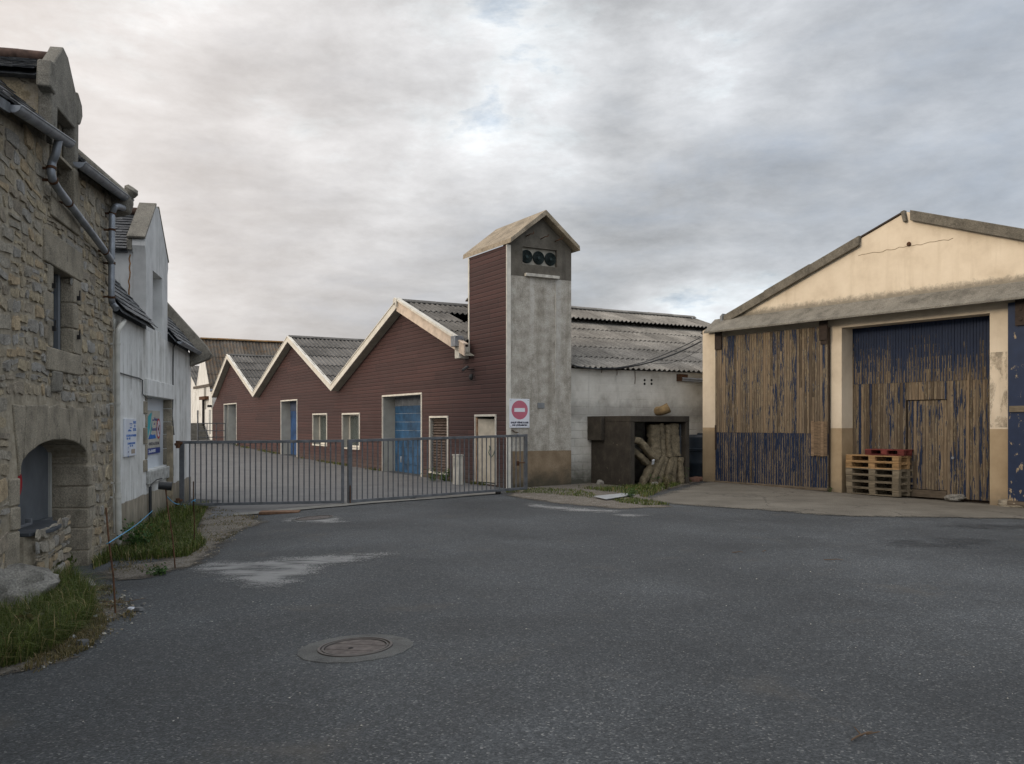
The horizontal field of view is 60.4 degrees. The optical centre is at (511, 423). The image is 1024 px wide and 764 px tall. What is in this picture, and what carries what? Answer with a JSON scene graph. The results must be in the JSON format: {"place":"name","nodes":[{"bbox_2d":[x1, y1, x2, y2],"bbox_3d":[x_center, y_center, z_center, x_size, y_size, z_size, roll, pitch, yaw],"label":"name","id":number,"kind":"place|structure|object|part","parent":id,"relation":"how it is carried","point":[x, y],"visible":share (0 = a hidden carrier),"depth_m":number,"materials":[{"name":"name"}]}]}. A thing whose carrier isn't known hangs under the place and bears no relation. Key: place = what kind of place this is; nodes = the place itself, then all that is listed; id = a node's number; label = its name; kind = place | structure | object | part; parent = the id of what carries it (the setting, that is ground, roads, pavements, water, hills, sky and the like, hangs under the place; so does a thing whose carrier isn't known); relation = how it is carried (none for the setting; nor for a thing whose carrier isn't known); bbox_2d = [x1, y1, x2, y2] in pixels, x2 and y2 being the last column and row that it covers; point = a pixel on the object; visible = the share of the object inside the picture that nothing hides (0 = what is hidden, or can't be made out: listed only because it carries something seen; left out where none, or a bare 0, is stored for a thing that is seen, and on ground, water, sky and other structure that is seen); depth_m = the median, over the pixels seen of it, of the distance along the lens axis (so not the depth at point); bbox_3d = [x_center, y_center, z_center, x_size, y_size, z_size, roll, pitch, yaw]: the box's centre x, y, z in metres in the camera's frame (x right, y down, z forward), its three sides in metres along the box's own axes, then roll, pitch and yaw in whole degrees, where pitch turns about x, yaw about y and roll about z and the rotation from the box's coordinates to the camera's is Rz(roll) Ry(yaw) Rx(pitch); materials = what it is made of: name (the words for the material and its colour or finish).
{"place":"outdoors","nodes":[
{"label":"outdoors","id":0,"kind":"place"},
{"bbox_2d":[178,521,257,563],"bbox_3d":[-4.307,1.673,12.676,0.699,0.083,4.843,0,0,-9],"label":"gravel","id":1,"kind":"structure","parent":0,"point":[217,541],"depth_m":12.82,"materials":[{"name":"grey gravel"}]},
{"bbox_2d":[190,439,493,518],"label":"yard paving","id":2,"kind":"structure","parent":0,"point":[230,510],"depth_m":23.98,"materials":[{"name":"grey concrete"}]},
{"bbox_2d":[191,423,206,439],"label":"stone steps","id":3,"kind":"structure","parent":2,"relation":"on","point":[194,431],"depth_m":52.35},
{"bbox_2d":[197,410,225,443],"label":"handrail","id":4,"kind":"object","parent":2,"relation":"on","point":[207,430],"visible":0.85,"depth_m":47.45,"materials":[{"name":"metal"}]},
{"bbox_2d":[236,444,485,484],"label":"wall foot grass","id":5,"kind":"structure","parent":2,"relation":"on","point":[345,464],"depth_m":31.66,"materials":[{"name":"green plant"}]},
{"bbox_2d":[421,468,439,480],"bbox_3d":[-2.173,1.417,23.962,0.538,0.427,0.590,0,0,41],"label":"weed","id":6,"kind":"object","parent":2,"relation":"on","point":[434,475],"visible":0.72,"depth_m":23.96,"materials":[{"name":"green plant"}]},
{"bbox_2d":[433,469,452,480],"bbox_3d":[-1.818,1.392,24.003,0.654,0.441,0.545,0,0,38],"label":"weed","id":7,"kind":"object","parent":2,"relation":"on","point":[444,477],"visible":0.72,"depth_m":24.01,"materials":[{"name":"green plant"}]},
{"bbox_2d":[452,454,463,484],"bbox_3d":[-1.407,1.255,22.821,0.175,0.890,0.346,0,0,-30],"label":"meter cabinet","id":8,"kind":"object","parent":2,"relation":"on","point":[457,469],"visible":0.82,"depth_m":22.70,"materials":[{"name":"beige plastic"}]},
{"bbox_3d":[-1.474,1.012,22.782,0.014,0.215,0.282,0,0,-30],"label":"door","id":9,"kind":"part","parent":8,"relation":"part of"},
{"bbox_2d":[0,440,1023,763],"bbox_3d":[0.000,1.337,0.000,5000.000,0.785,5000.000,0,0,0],"label":"road","id":10,"kind":"structure","parent":0,"point":[626,654],"depth_m":6.26,"materials":[{"name":"grey asphalt"}]},
{"bbox_2d":[0,563,59,612],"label":"boulder","id":11,"kind":"object","parent":10,"relation":"on","point":[15,577],"visible":0.53,"depth_m":7.81,"materials":[{"name":"stone"}]},
{"bbox_2d":[0,559,119,667],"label":"long grass","id":12,"kind":"structure","parent":10,"relation":"on","point":[71,595],"depth_m":6.80,"materials":[{"name":"green plant"}]},
{"bbox_2d":[12,609,42,624],"bbox_3d":[-3.685,1.490,6.674,0.170,0.152,0.223,0,0,0],"label":"weed","id":13,"kind":"object","parent":12,"relation":"on","point":[27,612],"visible":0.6,"depth_m":6.65,"materials":[{"name":"green plant"}]},
{"bbox_2d":[0,574,131,676],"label":"dirt shoulder","id":14,"kind":"object","parent":10,"relation":"on","point":[11,667],"visible":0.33,"depth_m":6.15},
{"bbox_2d":[16,598,110,671],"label":"dry grass","id":15,"kind":"structure","parent":14,"relation":"on","point":[67,653],"depth_m":6.32,"materials":[{"name":"green plant"}]},
{"bbox_2d":[56,551,76,567],"bbox_3d":[-5.041,1.604,9.902,0.248,0.312,0.266,0,0,0],"label":"weed","id":16,"kind":"object","parent":14,"relation":"on","point":[68,559],"visible":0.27,"depth_m":9.93,"materials":[{"name":"green plant"}]},
{"bbox_2d":[21,584,150,670],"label":"gravel","id":17,"kind":"structure","parent":14,"relation":"on","point":[135,614],"depth_m":7.50,"materials":[{"name":"grey gravel"}]},
{"bbox_2d":[105,508,115,612],"bbox_3d":[-3.507,1.271,7.695,0.022,1.027,0.510,0,0,-35],"label":"iron stake","id":18,"kind":"object","parent":14,"relation":"on","point":[114,595],"visible":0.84,"depth_m":7.69,"materials":[{"name":"brown metal"}]},
{"bbox_2d":[106,510,152,543],"bbox_3d":[-4.694,1.229,10.968,0.055,0.419,7.320,0,0,-20],"label":"blue rope","id":19,"kind":"object","parent":18,"relation":"attached to","point":[129,529],"visible":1,"depth_m":9.60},
{"bbox_2d":[75,570,162,645],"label":"slate shards","id":20,"kind":"object","parent":14,"relation":"on","point":[118,604],"visible":0.66,"depth_m":7.56,"materials":[{"name":"grey stone"}]},
{"bbox_2d":[102,598,143,609],"bbox_3d":[-3.642,1.621,7.962,0.519,0.027,0.462,0,0,23],"label":"twig","id":21,"kind":"object","parent":14,"relation":"on","point":[117,601],"visible":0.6,"depth_m":7.99,"materials":[{"name":"brown wood"}]},
{"bbox_2d":[0,46,138,573],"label":"stone house","id":22,"kind":"structure","parent":10,"relation":"on","point":[65,201],"depth_m":9.53,"materials":[{"name":"stone"}]},
{"bbox_2d":[18,474,21,493],"bbox_3d":[-5.293,0.648,9.403,0.008,0.320,0.320,0,0,-12],"label":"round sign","id":23,"kind":"object","parent":22,"relation":"attached to","point":[20,476],"visible":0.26,"depth_m":9.50,"materials":[{"name":"red metal"}]},
{"bbox_2d":[20,518,32,527],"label":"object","id":24,"kind":"structure","parent":22,"relation":"in","point":[28,521],"depth_m":9.47,"materials":[{"name":"grey wood"}]},
{"bbox_2d":[51,274,59,349],"bbox_3d":[-5.074,-1.232,9.656,0.075,0.870,0.812,0,0,-12],"label":"window","id":25,"kind":"structure","parent":22,"relation":"in","point":[56,291],"depth_m":9.82,"materials":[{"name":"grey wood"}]},
{"bbox_2d":[110,532,134,546],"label":"stone slab","id":26,"kind":"structure","parent":10,"relation":"on","point":[112,536],"depth_m":11.92,"materials":[{"name":"stone"}]},
{"bbox_2d":[117,517,168,545],"bbox_3d":[-5.033,1.511,11.965,0.638,0.500,0.508,0,0,-36],"label":"weed","id":27,"kind":"object","parent":10,"relation":"on","point":[136,536],"visible":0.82,"depth_m":11.91,"materials":[{"name":"green plant"}]},
{"bbox_2d":[85,500,208,568],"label":"verge grass","id":28,"kind":"structure","parent":10,"relation":"on","point":[159,545],"depth_m":12.31,"materials":[{"name":"green plant"}]},
{"bbox_2d":[109,202,211,547],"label":"white house","id":29,"kind":"structure","parent":10,"relation":"on","point":[156,337],"depth_m":14.62,"materials":[{"name":"paint"}]},
{"bbox_2d":[123,419,135,456],"bbox_3d":[-5.743,0.221,13.219,0.033,0.573,0.776,0,0,-12],"label":"opening hours sign","id":30,"kind":"object","parent":29,"relation":"attached to","point":[129,437],"visible":1,"depth_m":13.12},
{"bbox_2d":[146,410,159,454],"bbox_3d":[-6.434,0.162,15.776,0.028,0.770,1.250,0,0,-12],"label":"company sign","id":31,"kind":"object","parent":29,"relation":"attached to","point":[153,427],"visible":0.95,"depth_m":15.74,"materials":[{"name":"white plastic"}]},
{"bbox_2d":[148,478,162,522],"bbox_3d":[-6.113,1.343,15.101,0.052,0.769,1.111,0,0,-12],"label":"drain pipe","id":32,"kind":"object","parent":29,"relation":"attached to","point":[150,500],"visible":0.88,"depth_m":14.58,"materials":[{"name":"black plastic"}]},
{"bbox_2d":[167,426,182,506],"bbox_3d":[-6.362,0.925,16.695,0.270,1.750,0.636,0,0,-12],"label":"hinge post","id":33,"kind":"object","parent":29,"relation":"attached to","point":[177,444],"visible":0.78,"depth_m":16.37,"materials":[{"name":"grey metal"}]},
{"bbox_2d":[179,439,343,505],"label":"metal gate","id":34,"kind":"structure","parent":33,"relation":"attached to","point":[181,473],"depth_m":17.26,"materials":[{"name":"metal"}]},
{"bbox_2d":[96,508,266,580],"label":"dirt verge","id":35,"kind":"structure","parent":10,"relation":"on","point":[189,560],"depth_m":11.35,"materials":[{"name":"soil"}]},
{"bbox_2d":[33,506,257,672],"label":"sparse grass","id":36,"kind":"structure","parent":35,"relation":"on","point":[129,603],"depth_m":10.13,"materials":[{"name":"green plant"}]},
{"bbox_2d":[141,562,168,575],"bbox_3d":[-3.894,1.609,9.634,0.303,0.175,0.251,0,0,23],"label":"weed","id":37,"kind":"object","parent":35,"relation":"on","point":[160,571],"visible":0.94,"depth_m":9.63,"materials":[{"name":"green plant"}]},
{"bbox_2d":[165,489,175,568],"bbox_3d":[-3.951,1.272,10.179,0.022,1.079,0.445,0,0,-38],"label":"iron stake","id":38,"kind":"object","parent":35,"relation":"on","point":[171,529],"visible":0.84,"depth_m":10.16,"materials":[{"name":"brown metal"}]},
{"bbox_2d":[158,481,171,490],"bbox_3d":[-4.082,0.738,10.350,0.161,0.121,0.107,0,0,-20],"label":"black can","id":39,"kind":"object","parent":38,"relation":"attached to","point":[164,485],"visible":1,"depth_m":10.31,"materials":[{"name":"plastic"}]},
{"bbox_2d":[193,481,194,539],"bbox_3d":[-4.368,1.321,12.074,0.022,1.062,0.273,0,0,-16],"label":"iron stake","id":40,"kind":"object","parent":35,"relation":"on","point":[193,510],"visible":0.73,"depth_m":12.07,"materials":[{"name":"brown metal"}]},
{"bbox_2d":[191,366,198,422],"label":"shed","id":41,"kind":"structure","parent":10,"relation":"on","point":[194,373],"depth_m":61.59,"materials":[{"name":"white paint"}]},
{"bbox_2d":[259,510,300,514],"bbox_3d":[-4.327,1.662,16.395,0.720,0.048,0.340,0,0,-8],"label":"drain plate","id":42,"kind":"object","parent":10,"relation":"on","point":[266,512],"visible":0.82,"depth_m":16.27,"materials":[{"name":"brown metal"}]},
{"bbox_2d":[188,552,400,590],"bbox_3d":[-2.720,1.624,9.971,2.281,0.060,2.810,0,0,23],"label":"sand spill","id":43,"kind":"object","parent":10,"relation":"on","point":[276,571],"visible":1,"depth_m":9.71,"materials":[{"name":"beige sand"}]},
{"bbox_2d":[193,337,413,439],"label":"warehouse","id":44,"kind":"structure","parent":10,"relation":"on","point":[209,370],"depth_m":54.02,"materials":[{"name":"white paint"}]},
{"bbox_2d":[204,387,205,408],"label":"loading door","id":45,"kind":"structure","parent":44,"relation":"in","point":[205,387],"depth_m":53.18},
{"bbox_2d":[209,410,210,433],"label":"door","id":46,"kind":"structure","parent":44,"relation":"in","point":[209,410],"depth_m":52.00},
{"bbox_2d":[291,515,337,520],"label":"dust patch","id":47,"kind":"object","parent":10,"relation":"on","point":[318,517],"visible":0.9,"depth_m":14.96,"materials":[{"name":"soil"}]},
{"bbox_2d":[281,517,352,523],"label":"faint dust","id":48,"kind":"object","parent":10,"relation":"on","point":[316,521],"visible":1,"depth_m":14.52,"materials":[{"name":"grey sand"}]},
{"bbox_2d":[297,634,413,663],"bbox_3d":[-1.115,1.606,6.243,0.818,0.049,0.791,-3,0,18],"label":"manhole cover","id":49,"kind":"object","parent":10,"relation":"on","point":[357,648],"visible":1,"depth_m":6.20,"materials":[{"name":"metal"}]},
{"bbox_2d":[234,492,495,514],"bbox_3d":[-2.550,1.635,18.061,6.466,0.113,0.842,0,0,-37],"label":"kerb strip","id":50,"kind":"object","parent":10,"relation":"on","point":[300,508],"visible":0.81,"depth_m":17.53,"materials":[{"name":"concrete"}]},
{"bbox_2d":[347,434,527,502],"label":"metal gate","id":51,"kind":"structure","parent":50,"relation":"on","point":[413,496],"depth_m":18.73,"materials":[{"name":"metal"}]},
{"bbox_2d":[211,297,650,482],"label":"red clad shed","id":52,"kind":"structure","parent":10,"relation":"on","point":[411,356],"depth_m":29.75,"materials":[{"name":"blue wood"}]},
{"bbox_2d":[290,401,296,454],"bbox_3d":[-9.244,0.238,38.038,0.100,2.380,2.420,0,0,-30],"label":"sliding door","id":53,"kind":"structure","parent":52,"relation":"in","point":[293,405],"depth_m":38.58,"materials":[{"name":"blue paint"}]},
{"bbox_2d":[312,413,326,445],"bbox_3d":[-7.294,0.251,34.279,0.471,1.263,1.782,0,0,-30],"label":"window","id":54,"kind":"structure","parent":52,"relation":"in","point":[322,416],"depth_m":34.81,"materials":[{"name":"white paint"}]},
{"bbox_2d":[342,413,359,449],"bbox_3d":[-5.532,0.281,31.251,0.471,1.285,1.818,0,0,-30],"label":"window","id":55,"kind":"structure","parent":52,"relation":"in","point":[354,420],"depth_m":31.66,"materials":[{"name":"white paint"}]},
{"bbox_2d":[395,396,420,473],"bbox_3d":[-3.054,0.366,27.460,0.060,2.430,3.028,0,0,-30],"label":"roller door","id":56,"kind":"structure","parent":52,"relation":"in","point":[408,404],"depth_m":27.81,"materials":[{"name":"blue paint"}]},
{"bbox_2d":[463,210,579,487],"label":"ventilation tower","id":57,"kind":"structure","parent":10,"relation":"on","point":[519,313],"depth_m":22.14,"materials":[{"name":"concrete"}]},
{"bbox_2d":[462,365,473,379],"bbox_3d":[-1.151,-1.314,23.024,0.335,0.388,0.260,0,0,-5],"label":"floodlight","id":58,"kind":"object","parent":57,"relation":"attached to","point":[470,375],"visible":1,"depth_m":22.94,"materials":[{"name":"black plastic"}]},
{"bbox_2d":[478,419,494,482],"bbox_3d":[-0.615,0.705,22.578,0.121,1.629,0.859,0,0,-40],"label":"open door","id":59,"kind":"structure","parent":57,"relation":"in","point":[485,426],"depth_m":22.68,"materials":[{"name":"beige wood"}]},
{"bbox_2d":[509,399,528,427],"bbox_3d":[0.185,-0.244,21.713,0.577,0.715,0.019,0,0,-30],"label":"no entry sign","id":60,"kind":"object","parent":57,"relation":"attached to","point":[518,413],"visible":1,"depth_m":21.70,"materials":[{"name":"white metal"}]},
{"bbox_2d":[537,403,544,407],"bbox_3d":[0.726,-0.442,22.041,0.203,0.140,0.020,0,0,-30],"label":"cover plate","id":61,"kind":"object","parent":57,"relation":"attached to","point":[540,405],"visible":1,"depth_m":22.03,"materials":[{"name":"grey metal"}]},
{"bbox_2d":[72,524,1013,745],"bbox_3d":[1.352,1.591,8.645,6.228,0.058,10.450,0,0,30],"label":"grit","id":62,"kind":"object","parent":10,"relation":"on","point":[553,644],"visible":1,"depth_m":6.09,"materials":[{"name":"stone"}]},
{"bbox_2d":[523,503,628,512],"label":"faint dust","id":63,"kind":"object","parent":10,"relation":"on","point":[570,509],"visible":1,"depth_m":16.41,"materials":[{"name":"grey sand"}]},
{"bbox_2d":[458,298,709,483],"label":"block shed","id":64,"kind":"structure","parent":10,"relation":"on","point":[604,338],"depth_m":24.48,"materials":[{"name":"concrete"}]},
{"bbox_2d":[572,341,701,369],"bbox_3d":[3.256,-1.800,23.214,3.709,0.827,0.449,0,0,-17],"label":"overhead cable","id":65,"kind":"object","parent":64,"relation":"attached to","point":[638,364],"visible":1,"depth_m":23.39,"materials":[{"name":"black plastic"}]},
{"bbox_2d":[611,337,700,367],"bbox_3d":[3.674,-1.871,23.359,2.834,0.893,0.285,0,0,-14],"label":"overhead cable","id":66,"kind":"object","parent":64,"relation":"attached to","point":[656,357],"visible":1,"depth_m":23.45,"materials":[{"name":"black plastic"}]},
{"bbox_2d":[503,481,703,508],"bbox_3d":[2.109,1.566,20.809,4.455,0.051,8.839,0,0,17],"label":"dirt strip","id":67,"kind":"object","parent":10,"relation":"on","point":[551,497],"visible":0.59,"depth_m":19.00,"materials":[{"name":"soil"}]},
{"bbox_2d":[504,479,690,505],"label":"scrub grass","id":68,"kind":"structure","parent":67,"relation":"on","point":[653,488],"depth_m":20.19,"materials":[{"name":"green plant"}]},
{"bbox_2d":[594,493,634,499],"bbox_3d":[2.106,1.557,18.780,0.546,0.022,1.461,0,0,33],"label":"metal plate","id":69,"kind":"object","parent":67,"relation":"on","point":[610,496],"visible":0.95,"depth_m":18.61,"materials":[{"name":"silver metal"}]},
{"bbox_2d":[625,487,636,496],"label":"weed","id":70,"kind":"object","parent":67,"relation":"on","point":[630,494],"visible":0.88,"depth_m":18.80,"materials":[{"name":"green plant"}]},
{"bbox_2d":[588,416,688,485],"bbox_3d":[3.251,0.834,22.682,2.024,2.031,1.647,0,0,-30],"label":"concrete shelter","id":71,"kind":"object","parent":67,"relation":"on","point":[612,438],"visible":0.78,"depth_m":22.25,"materials":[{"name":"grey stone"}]},
{"bbox_2d":[637,459,658,484],"bbox_3d":[3.419,1.227,22.011,0.686,0.834,0.229,0,0,-34],"label":"crusted mat","id":72,"kind":"object","parent":67,"relation":"on","point":[644,478],"visible":0.81,"depth_m":21.91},
{"bbox_2d":[635,448,649,465],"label":"crusted mat","id":73,"kind":"object","parent":72,"relation":"on","point":[642,458],"visible":0.75,"depth_m":21.90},
{"bbox_2d":[635,437,658,461],"bbox_3d":[3.306,0.651,21.875,0.758,0.661,0.240,0,0,-26],"label":"crusted mat","id":74,"kind":"object","parent":72,"relation":"on","point":[648,451],"visible":0.96,"depth_m":21.82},
{"bbox_2d":[647,456,664,484],"bbox_3d":[3.616,1.226,22.088,0.593,0.831,0.235,0,0,-37],"label":"crusted mat","id":75,"kind":"object","parent":67,"relation":"on","point":[657,469],"visible":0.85,"depth_m":21.99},
{"bbox_2d":[646,425,661,456],"bbox_3d":[3.580,0.446,22.141,0.355,0.811,0.293,0,0,-30],"label":"crusted mat","id":76,"kind":"object","parent":75,"relation":"on","point":[654,438],"visible":0.88,"depth_m":22.04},
{"bbox_2d":[657,457,668,483],"bbox_3d":[3.764,1.225,22.220,0.459,0.804,0.253,0,0,-30],"label":"crusted mat","id":77,"kind":"object","parent":67,"relation":"on","point":[661,473],"visible":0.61,"depth_m":22.12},
{"bbox_2d":[655,424,665,456],"bbox_3d":[3.767,0.428,22.316,0.195,0.839,0.311,0,0,-30],"label":"crusted mat","id":78,"kind":"object","parent":77,"relation":"on","point":[662,441],"visible":0.69,"depth_m":22.20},
{"bbox_2d":[662,457,673,482],"bbox_3d":[3.957,1.230,22.282,0.378,0.782,0.249,0,0,-30],"label":"crusted mat","id":79,"kind":"object","parent":67,"relation":"on","point":[669,467],"visible":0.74,"depth_m":22.20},
{"bbox_2d":[665,425,672,456],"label":"crusted mat","id":80,"kind":"object","parent":79,"relation":"on","point":[669,452],"visible":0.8,"depth_m":22.24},
{"bbox_2d":[662,472,673,488],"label":"weed","id":81,"kind":"object","parent":67,"relation":"on","point":[666,483],"visible":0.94,"depth_m":20.86,"materials":[{"name":"green plant"}]},
{"bbox_2d":[670,457,677,482],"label":"crusted mat","id":82,"kind":"object","parent":67,"relation":"on","point":[674,474],"visible":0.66,"depth_m":22.31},
{"bbox_2d":[666,424,680,456],"bbox_3d":[4.133,0.430,22.521,0.367,0.843,0.308,0,0,-30],"label":"crusted mat","id":83,"kind":"object","parent":82,"relation":"on","point":[675,442],"visible":0.74,"depth_m":22.41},
{"bbox_2d":[676,457,684,483],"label":"crusted mat","id":84,"kind":"object","parent":67,"relation":"on","point":[680,479],"visible":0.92,"depth_m":22.39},
{"bbox_2d":[689,477,699,481],"bbox_3d":[4.793,1.502,23.248,0.328,0.158,0.198,0,0,0],"label":"brick rubble","id":85,"kind":"object","parent":67,"relation":"on","point":[694,479],"visible":0.7,"depth_m":23.17,"materials":[{"name":"red brick"}]},
{"bbox_2d":[615,513,646,516],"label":"faint dust","id":86,"kind":"object","parent":10,"relation":"on","point":[628,515],"visible":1,"depth_m":15.17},
{"bbox_2d":[689,433,702,480],"bbox_3d":[5.337,0.934,24.216,1.160,1.332,1.160,0,0,0],"label":"water tank","id":87,"kind":"object","parent":10,"relation":"on","point":[695,455],"visible":0.33,"depth_m":23.81,"materials":[{"name":"plastic"}]},
{"bbox_2d":[638,481,1023,518],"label":"concrete apron","id":88,"kind":"object","parent":10,"relation":"on","point":[728,495],"visible":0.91,"depth_m":17.41,"materials":[{"name":"grey concrete"}]},
{"bbox_2d":[846,487,911,496],"bbox_3d":[8.291,1.518,19.677,0.807,0.145,1.288,0,0,-35],"label":"pallet","id":89,"kind":"object","parent":88,"relation":"on","point":[895,493],"visible":0.66,"depth_m":19.44,"materials":[{"name":"grey wood"}]},
{"bbox_2d":[846,480,912,489],"bbox_3d":[8.282,1.372,19.671,0.807,0.145,1.285,0,0,-35],"label":"pallet","id":90,"kind":"object","parent":89,"relation":"on","point":[882,485],"visible":0.69,"depth_m":19.42,"materials":[{"name":"grey wood"}]},
{"bbox_2d":[846,474,912,482],"bbox_3d":[8.287,1.226,19.695,0.806,0.145,1.287,0,0,-35],"label":"pallet","id":91,"kind":"object","parent":90,"relation":"on","point":[873,478],"visible":0.66,"depth_m":19.45,"materials":[{"name":"grey wood"}]},
{"bbox_2d":[846,468,912,476],"bbox_3d":[8.282,1.080,19.689,0.806,0.145,1.288,0,0,-36],"label":"pallet","id":92,"kind":"object","parent":91,"relation":"on","point":[895,473],"visible":0.67,"depth_m":19.44,"materials":[{"name":"grey wood"}]},
{"bbox_2d":[845,461,910,469],"bbox_3d":[8.286,0.934,19.726,0.806,0.145,1.287,0,0,-37],"label":"pallet","id":93,"kind":"object","parent":92,"relation":"on","point":[876,465],"visible":0.79,"depth_m":19.50,"materials":[{"name":"brown wood"}]},
{"bbox_2d":[846,454,911,462],"bbox_3d":[8.290,0.788,19.714,0.808,0.145,1.288,0,0,-36],"label":"pallet","id":94,"kind":"object","parent":93,"relation":"on","point":[882,458],"visible":0.85,"depth_m":19.46,"materials":[{"name":"brown wood"}]},
{"bbox_2d":[865,449,913,455],"bbox_3d":[8.416,0.641,19.514,0.607,0.129,0.909,0,0,-38],"label":"red pallet","id":95,"kind":"object","parent":94,"relation":"on","point":[904,452],"visible":1,"depth_m":19.29,"materials":[{"name":"paint"}]},
{"bbox_2d":[944,494,965,500],"bbox_3d":[9.178,1.540,18.234,0.487,0.142,0.281,0,0,-17],"label":"stone","id":96,"kind":"object","parent":88,"relation":"on","point":[954,497],"visible":1,"depth_m":18.13,"materials":[{"name":"stone"}]},
{"bbox_2d":[997,499,1023,507],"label":"kerb stone","id":97,"kind":"object","parent":88,"relation":"on","point":[1002,502],"visible":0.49,"depth_m":17.10,"materials":[{"name":"stone"}]},
{"bbox_2d":[701,210,1023,505],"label":"cream hangar","id":98,"kind":"structure","parent":10,"relation":"on","point":[903,329],"depth_m":19.51,"materials":[{"name":"beige paint"}]},
{"bbox_2d":[714,320,829,490],"bbox_3d":[6.323,-0.455,21.679,0.170,4.050,3.405,0,0,-36],"label":"sliding door","id":99,"kind":"structure","parent":98,"relation":"in","point":[772,389],"depth_m":21.50,"materials":[{"name":"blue wood"}]},
{"bbox_2d":[853,316,989,503],"bbox_3d":[8.902,-0.244,19.083,0.130,4.088,3.512,0,0,-36],"label":"recessed door","id":100,"kind":"structure","parent":98,"relation":"in","point":[923,388],"depth_m":18.92,"materials":[{"name":"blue wood"}]},
{"bbox_2d":[1007,299,1023,505],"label":"metal door","id":101,"kind":"structure","parent":98,"relation":"in","point":[1015,309],"depth_m":16.90,"materials":[{"name":"blue metal"}]},
{"bbox_2d":[851,727,879,740],"bbox_3d":[1.768,1.576,4.478,0.180,0.029,0.106,0,0,-18],"label":"twig","id":102,"kind":"object","parent":10,"relation":"on","point":[862,734],"visible":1,"depth_m":4.47,"materials":[{"name":"brown wood"}]},
{"bbox_2d":[0,0,1023,365],"label":"sky","id":103,"kind":"structure","parent":0,"point":[308,166],"materials":[{"name":"grey"}]}
]}

